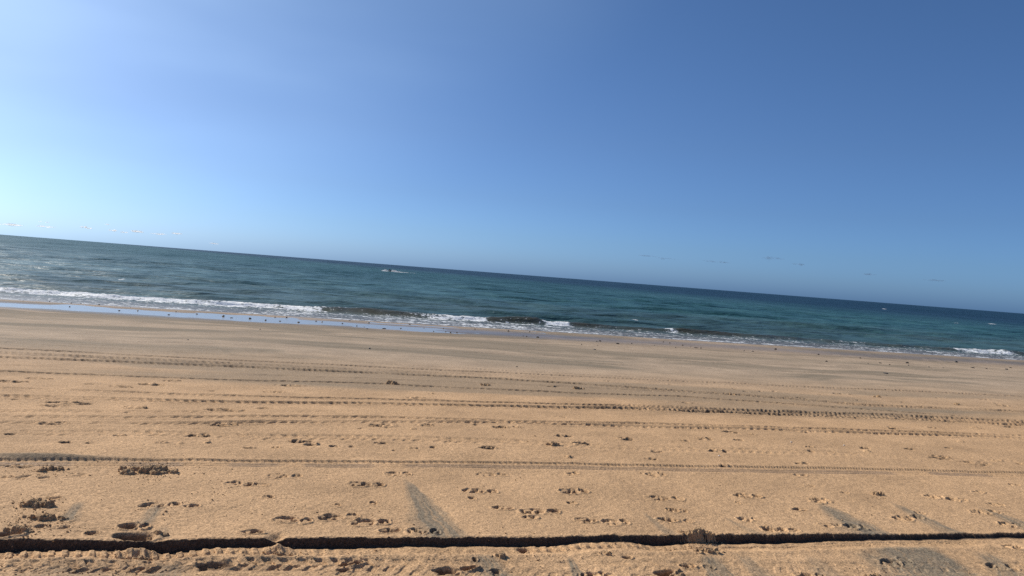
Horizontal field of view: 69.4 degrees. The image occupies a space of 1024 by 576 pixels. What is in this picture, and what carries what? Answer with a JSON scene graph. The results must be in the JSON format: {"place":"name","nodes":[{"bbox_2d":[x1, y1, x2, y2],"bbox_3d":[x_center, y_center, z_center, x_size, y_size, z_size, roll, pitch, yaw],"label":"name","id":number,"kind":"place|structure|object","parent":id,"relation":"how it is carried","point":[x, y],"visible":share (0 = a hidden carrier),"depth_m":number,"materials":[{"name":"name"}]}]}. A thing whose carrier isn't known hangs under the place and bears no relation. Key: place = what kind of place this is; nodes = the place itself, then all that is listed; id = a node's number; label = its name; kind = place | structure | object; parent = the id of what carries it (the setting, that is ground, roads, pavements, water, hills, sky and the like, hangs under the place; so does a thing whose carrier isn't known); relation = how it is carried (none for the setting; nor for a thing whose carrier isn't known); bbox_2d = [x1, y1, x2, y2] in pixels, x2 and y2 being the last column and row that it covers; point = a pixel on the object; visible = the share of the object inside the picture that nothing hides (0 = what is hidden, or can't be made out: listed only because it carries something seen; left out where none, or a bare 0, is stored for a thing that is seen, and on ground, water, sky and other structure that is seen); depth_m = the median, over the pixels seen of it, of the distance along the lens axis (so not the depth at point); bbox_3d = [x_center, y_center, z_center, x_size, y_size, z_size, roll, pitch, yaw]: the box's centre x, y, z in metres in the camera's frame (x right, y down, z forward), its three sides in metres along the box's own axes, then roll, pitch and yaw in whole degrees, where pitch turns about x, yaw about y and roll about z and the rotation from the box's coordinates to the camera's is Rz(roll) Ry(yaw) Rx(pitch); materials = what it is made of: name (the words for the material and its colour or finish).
{"place":"outdoors","nodes":[
{"label":"outdoors","id":0,"kind":"place"},
{"bbox_2d":[0,303,545,337],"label":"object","id":1,"kind":"structure","parent":0,"point":[288,320],"depth_m":25.04,"materials":[{"name":"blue liquid"}]},
{"bbox_2d":[0,299,1023,575],"bbox_3d":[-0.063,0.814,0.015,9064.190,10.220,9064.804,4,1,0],"label":"sand beach","id":2,"kind":"structure","parent":0,"point":[272,425],"depth_m":7.12,"materials":[{"name":"beige sand"}]},
{"bbox_2d":[3,525,34,534],"bbox_3d":[-2.848,1.431,4.285,0.230,0.120,0.096,4,1,-13],"label":"sand clump","id":3,"kind":"object","parent":2,"relation":"on","point":[16,529],"visible":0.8,"depth_m":4.26,"materials":[{"name":"beige sand"}]},
{"bbox_2d":[19,497,54,507],"bbox_3d":[-3.038,1.382,4.712,0.288,0.074,0.121,4,1,-13],"label":"sand clump","id":4,"kind":"object","parent":2,"relation":"on","point":[37,503],"visible":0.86,"depth_m":4.70,"materials":[{"name":"beige sand"}]},
{"bbox_2d":[22,512,65,520],"bbox_3d":[-2.866,1.409,4.505,0.334,0.078,0.140,4,1,-13],"label":"sand clump","id":5,"kind":"object","parent":2,"relation":"on","point":[45,516],"visible":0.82,"depth_m":4.48,"materials":[{"name":"beige sand"}]},
{"bbox_2d":[36,465,69,471],"bbox_3d":[-3.409,1.340,5.452,0.332,0.062,0.139,4,1,-13],"label":"sand clump","id":6,"kind":"object","parent":2,"relation":"on","point":[50,468],"visible":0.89,"depth_m":5.45,"materials":[{"name":"beige sand"}]},
{"bbox_2d":[119,468,134,474],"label":"sand clump","id":7,"kind":"object","parent":2,"relation":"on","point":[128,471],"visible":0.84,"depth_m":5.50,"materials":[{"name":"beige sand"}]},
{"bbox_2d":[121,555,152,560],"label":"sand clump","id":8,"kind":"object","parent":2,"relation":"on","point":[140,557],"visible":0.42,"depth_m":4.09,"materials":[{"name":"beige sand"}]},
{"bbox_2d":[118,464,177,474],"bbox_3d":[-2.760,1.386,5.619,0.520,0.081,0.218,4,1,-13],"label":"sand clump","id":9,"kind":"object","parent":2,"relation":"on","point":[153,469],"visible":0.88,"depth_m":5.60,"materials":[{"name":"beige sand"}]},
{"bbox_2d":[145,530,168,540],"bbox_3d":[-2.107,1.487,4.382,0.141,0.108,0.067,4,1,-13],"label":"sand clump","id":10,"kind":"object","parent":2,"relation":"on","point":[157,532],"visible":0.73,"depth_m":4.38,"materials":[{"name":"beige sand"}]},
{"bbox_2d":[271,551,291,555],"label":"sand clump","id":11,"kind":"object","parent":2,"relation":"on","point":[279,553],"visible":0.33,"depth_m":4.26,"materials":[{"name":"beige sand"}]},
{"bbox_2d":[385,380,399,384],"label":"sand clump","id":12,"kind":"object","parent":2,"relation":"on","point":[390,382],"visible":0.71,"depth_m":11.19,"materials":[{"name":"beige sand"}]},
{"bbox_2d":[1,435,977,575],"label":"sand crumbs","id":13,"kind":"object","parent":2,"relation":"on","point":[246,525],"visible":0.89,"depth_m":4.63,"materials":[{"name":"beige sand"}]},
{"bbox_2d":[490,551,505,558],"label":"sand clump","id":14,"kind":"object","parent":2,"relation":"on","point":[502,555],"visible":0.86,"depth_m":4.47,"materials":[{"name":"beige sand"}]},
{"bbox_2d":[546,442,559,445],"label":"sand clump","id":15,"kind":"object","parent":2,"relation":"on","point":[553,444],"visible":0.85,"depth_m":7.51,"materials":[{"name":"beige sand"}]},
{"bbox_2d":[599,551,611,555],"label":"sand clump","id":16,"kind":"object","parent":2,"relation":"on","point":[607,553],"visible":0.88,"depth_m":4.64,"materials":[{"name":"beige sand"}]},
{"bbox_2d":[670,568,685,575],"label":"sand clump","id":17,"kind":"object","parent":2,"relation":"on","point":[678,572],"visible":1,"depth_m":4.38,"materials":[{"name":"beige sand"}]},
{"bbox_2d":[678,527,715,543],"bbox_3d":[1.289,1.725,5.143,0.338,0.131,0.142,4,1,-13],"label":"sand clump","id":18,"kind":"object","parent":2,"relation":"on","point":[695,534],"visible":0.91,"depth_m":5.11,"materials":[{"name":"beige sand"}]},
{"bbox_2d":[693,547,725,553],"bbox_3d":[1.283,1.736,4.830,0.296,0.083,0.124,4,1,-13],"label":"sand clump","id":19,"kind":"object","parent":2,"relation":"on","point":[711,550],"visible":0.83,"depth_m":4.82,"materials":[{"name":"beige sand"}]},
{"bbox_2d":[864,573,880,575],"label":"sand clump","id":20,"kind":"object","parent":2,"relation":"on","point":[874,574],"visible":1,"depth_m":4.62,"materials":[{"name":"beige sand"}]},
{"bbox_2d":[871,491,884,495],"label":"sand clump","id":21,"kind":"object","parent":2,"relation":"on","point":[880,493],"visible":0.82,"depth_m":6.61,"materials":[{"name":"beige sand"}]},
{"bbox_2d":[0,235,1023,359],"bbox_3d":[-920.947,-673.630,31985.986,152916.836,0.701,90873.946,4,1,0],"label":"sea water","id":22,"kind":"structure","parent":0,"point":[63,270],"depth_m":59.03,"materials":[{"name":"blue liquid"}]},
{"bbox_2d":[0,0,1023,313],"label":"sky","id":23,"kind":"structure","parent":0,"point":[856,150],"materials":[{"name":"blue"}]}
]}

